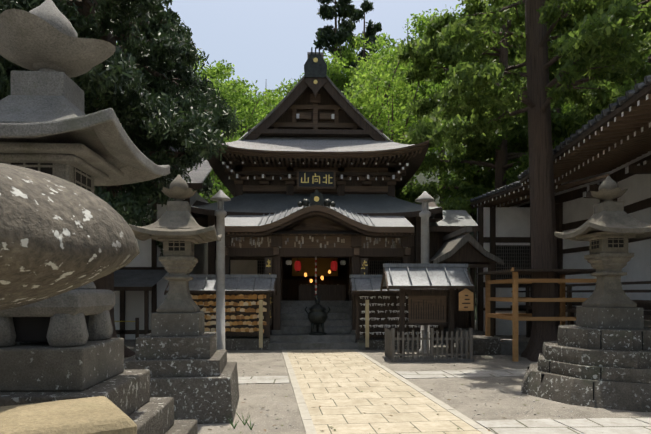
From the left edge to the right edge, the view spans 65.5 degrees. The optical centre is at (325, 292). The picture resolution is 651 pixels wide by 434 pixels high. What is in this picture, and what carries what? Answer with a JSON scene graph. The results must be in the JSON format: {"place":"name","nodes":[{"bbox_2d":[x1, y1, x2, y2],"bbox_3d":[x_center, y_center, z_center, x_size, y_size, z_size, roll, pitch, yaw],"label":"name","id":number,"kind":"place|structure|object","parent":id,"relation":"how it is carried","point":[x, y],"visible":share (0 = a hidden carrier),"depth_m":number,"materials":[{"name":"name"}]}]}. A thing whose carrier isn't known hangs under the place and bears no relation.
{"place":"outdoors","nodes":[
{"label":"outdoors","id":0,"kind":"place"},
{"bbox_2d":[69,0,217,255],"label":"tree","id":1,"kind":"object","parent":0,"point":[207,189],"depth_m":20.63,"materials":[{"name":"green plant"}]},
{"bbox_2d":[144,1,192,39],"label":"tree","id":2,"kind":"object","parent":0,"point":[170,12],"depth_m":44.68,"materials":[{"name":"green plant"}]},
{"bbox_2d":[116,0,550,109],"label":"sky","id":3,"kind":"structure","parent":0,"point":[268,42],"materials":[{"name":"blue"}]},
{"bbox_2d":[313,0,368,117],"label":"tree","id":4,"kind":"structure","parent":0,"point":[344,30],"depth_m":51.09,"materials":[{"name":"green plant"}]},
{"bbox_2d":[346,0,383,63],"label":"tree","id":5,"kind":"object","parent":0,"point":[372,29],"depth_m":57.67,"materials":[{"name":"green plant"}]},
{"bbox_2d":[214,120,517,319],"bbox_3d":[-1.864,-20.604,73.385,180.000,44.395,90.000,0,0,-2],"label":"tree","id":6,"kind":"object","parent":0,"point":[420,178],"depth_m":55.58,"materials":[{"name":"green plant"}]},
{"bbox_2d":[211,100,258,189],"bbox_3d":[-6.487,-6.013,32.545,5.183,12.004,4.209,0,0,-2],"label":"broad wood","id":7,"kind":"object","parent":6,"relation":"on","point":[240,136],"visible":0.06,"depth_m":31.97,"materials":[{"name":"brown plant"}]},
{"bbox_2d":[339,58,398,129],"bbox_3d":[2.889,-7.893,32.862,5.276,14.836,4.311,0,0,29],"label":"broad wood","id":8,"kind":"object","parent":6,"relation":"on","point":[384,95],"visible":0.19,"depth_m":31.77,"materials":[{"name":"brown plant"}]},
{"bbox_2d":[116,4,650,202],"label":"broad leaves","id":9,"kind":"object","parent":6,"relation":"on","point":[362,96],"visible":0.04,"depth_m":34.07,"materials":[{"name":"green plant"}]},
{"bbox_2d":[355,82,419,141],"bbox_3d":[3.237,-5.861,30.427,4.630,13.534,4.447,0,0,-2],"label":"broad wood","id":10,"kind":"object","parent":6,"relation":"on","point":[391,139],"visible":0.17,"depth_m":29.51,"materials":[{"name":"brown plant"}]},
{"bbox_2d":[383,22,417,202],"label":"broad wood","id":11,"kind":"object","parent":6,"relation":"on","point":[407,105],"visible":0.06,"depth_m":46.18,"materials":[{"name":"brown plant"}]},
{"bbox_2d":[199,13,647,202],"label":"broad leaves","id":12,"kind":"object","parent":6,"relation":"on","point":[236,93],"visible":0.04,"depth_m":31.31,"materials":[{"name":"green plant"}]},
{"bbox_2d":[436,13,445,203],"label":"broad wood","id":13,"kind":"object","parent":6,"relation":"on","point":[441,150],"visible":0.04,"depth_m":44.50,"materials":[{"name":"brown plant"}]},
{"bbox_2d":[124,320,650,433],"bbox_3d":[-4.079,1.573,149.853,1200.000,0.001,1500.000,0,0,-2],"label":"ground","id":14,"kind":"structure","parent":0,"point":[507,390],"depth_m":7.72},
{"bbox_2d":[0,396,136,433],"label":"stone post","id":15,"kind":"object","parent":14,"relation":"on","point":[98,415],"visible":1,"depth_m":1.07,"materials":[{"name":"beige stone"}]},
{"bbox_2d":[0,163,139,310],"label":"boulder","id":16,"kind":"object","parent":14,"relation":"on","point":[58,235],"visible":1,"depth_m":1.35,"materials":[{"name":"stone"}]},
{"bbox_2d":[0,0,197,433],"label":"lantern","id":17,"kind":"object","parent":14,"relation":"on","point":[64,346],"visible":0.77,"depth_m":2.57,"materials":[{"name":"stone"}]},
{"bbox_2d":[0,0,244,357],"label":"broadleaf tree","id":18,"kind":"object","parent":14,"relation":"on","point":[156,109],"depth_m":10.49,"materials":[{"name":"green plant"}]},
{"bbox_2d":[114,147,212,347],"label":"building","id":19,"kind":"structure","parent":14,"relation":"on","point":[140,283],"depth_m":16.90,"materials":[{"name":"paint"}]},
{"bbox_2d":[124,175,238,423],"bbox_3d":[-1.954,0.001,6.755,1.518,3.145,1.518,0,0,-7],"label":"lantern","id":20,"kind":"object","parent":14,"relation":"on","point":[183,360],"visible":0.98,"depth_m":6.34,"materials":[{"name":"stone"}]},
{"bbox_2d":[204,132,235,200],"bbox_3d":[-7.177,-3.630,27.354,4.420,11.044,4.241,0,0,5],"label":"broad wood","id":21,"kind":"object","parent":14,"relation":"on","point":[215,173],"depth_m":27.75,"materials":[{"name":"brown plant"}]},
{"bbox_2d":[164,274,276,349],"bbox_3d":[-2.847,0.538,14.082,2.960,2.070,1.140,0,0,-2],"label":"ema rack","id":22,"kind":"object","parent":14,"relation":"on","point":[247,304],"visible":0.58,"depth_m":14.01,"materials":[{"name":"brown wood"}]},
{"bbox_2d":[210,190,230,349],"bbox_3d":[-2.661,-0.512,12.837,0.510,4.170,0.510,0,0,-2],"label":"lamp post","id":23,"kind":"object","parent":14,"relation":"on","point":[220,197],"visible":0.79,"depth_m":12.74,"materials":[{"name":"stone"}]},
{"bbox_2d":[228,412,254,429],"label":"weeds","id":24,"kind":"object","parent":14,"relation":"on","point":[246,420],"visible":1,"depth_m":5.83,"materials":[{"name":"green plant"}]},
{"bbox_2d":[191,47,494,349],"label":"hall","id":25,"kind":"structure","parent":14,"relation":"on","point":[314,168],"depth_m":16.45,"materials":[{"name":"wood"}]},
{"bbox_2d":[305,295,329,334],"bbox_3d":[-0.229,0.638,14.528,0.574,1.150,0.580,0,0,-43],"label":"incense burner","id":26,"kind":"object","parent":25,"relation":"on","point":[317,314],"visible":1,"depth_m":14.37,"materials":[{"name":"brown metal"}]},
{"bbox_2d":[348,275,455,349],"bbox_3d":[2.094,0.538,14.225,2.845,2.070,1.140,0,0,-2],"label":"ema rack","id":27,"kind":"object","parent":14,"relation":"on","point":[377,311],"visible":0.44,"depth_m":14.16,"materials":[{"name":"brown wood"}]},
{"bbox_2d":[415,191,434,352],"bbox_3d":[2.557,-0.512,12.988,0.510,4.170,0.510,0,0,-2],"label":"lamp post","id":28,"kind":"object","parent":14,"relation":"on","point":[424,198],"visible":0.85,"depth_m":12.89,"materials":[{"name":"stone"}]},
{"bbox_2d":[208,349,644,432],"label":"debris","id":29,"kind":"object","parent":14,"relation":"on","point":[412,395],"visible":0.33,"depth_m":7.08,"materials":[{"name":"brown"}]},
{"bbox_2d":[380,263,474,361],"bbox_3d":[2.431,0.438,12.164,2.060,2.270,1.480,0,0,-2],"label":"notice board","id":30,"kind":"object","parent":14,"relation":"on","point":[427,289],"visible":1,"depth_m":12.07,"materials":[{"name":"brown wood"}]},
{"bbox_2d":[238,369,650,433],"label":"side slabs","id":31,"kind":"structure","parent":14,"relation":"on","point":[629,425],"depth_m":6.08,"materials":[{"name":"grey stone"}]},
{"bbox_2d":[420,227,502,337],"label":"water pavilion","id":32,"kind":"structure","parent":14,"relation":"on","point":[462,246],"depth_m":14.74,"materials":[{"name":"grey wood"}]},
{"bbox_2d":[434,335,527,354],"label":"stone blocks","id":33,"kind":"structure","parent":14,"relation":"on","point":[486,345],"depth_m":12.71,"materials":[{"name":"stone"}]},
{"bbox_2d":[470,144,518,306],"bbox_3d":[9.400,-4.764,28.789,4.058,13.319,4.059,0,0,-2],"label":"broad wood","id":34,"kind":"object","parent":14,"relation":"on","point":[475,235],"visible":0.02,"depth_m":28.77,"materials":[{"name":"brown plant"}]},
{"bbox_2d":[477,207,531,334],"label":"facing wall","id":35,"kind":"structure","parent":14,"relation":"on","point":[504,234],"depth_m":18.59,"materials":[{"name":"paint"}]},
{"bbox_2d":[477,267,596,361],"bbox_3d":[5.354,0.508,12.444,2.500,2.130,2.350,0,0,-2],"label":"timber frame","id":36,"kind":"object","parent":14,"relation":"on","point":[515,316],"visible":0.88,"depth_m":11.55,"materials":[{"name":"brown wood"}]},
{"bbox_2d":[467,171,610,337],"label":"hall","id":37,"kind":"structure","parent":14,"relation":"on","point":[575,201],"depth_m":17.18,"materials":[{"name":"paint"}]},
{"bbox_2d":[430,0,650,361],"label":"tree","id":38,"kind":"object","parent":14,"relation":"on","point":[582,36],"depth_m":11.71,"materials":[{"name":"green plant"}]},
{"bbox_2d":[518,55,650,326],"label":"hall","id":39,"kind":"structure","parent":14,"relation":"on","point":[614,138],"depth_m":12.46,"materials":[{"name":"wood"}]},
{"bbox_2d":[521,176,650,411],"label":"lantern","id":40,"kind":"object","parent":14,"relation":"on","point":[598,355],"visible":1,"depth_m":7.53,"materials":[{"name":"stone"}]},
{"bbox_2d":[282,349,493,433],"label":"path","id":41,"kind":"structure","parent":0,"point":[349,407],"depth_m":7.31,"materials":[{"name":"beige stone"}]},
{"bbox_2d":[395,0,619,222],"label":"hinoki","id":42,"kind":"object","parent":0,"point":[425,56],"depth_m":21.11,"materials":[{"name":"green plant"}]},
{"bbox_2d":[436,1,638,195],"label":"tree","id":43,"kind":"object","parent":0,"point":[563,128],"depth_m":24.34,"materials":[{"name":"green plant"}]},
{"bbox_2d":[596,39,650,109],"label":"tree","id":44,"kind":"object","parent":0,"point":[623,90],"visible":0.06,"depth_m":19.22,"materials":[{"name":"green plant"}]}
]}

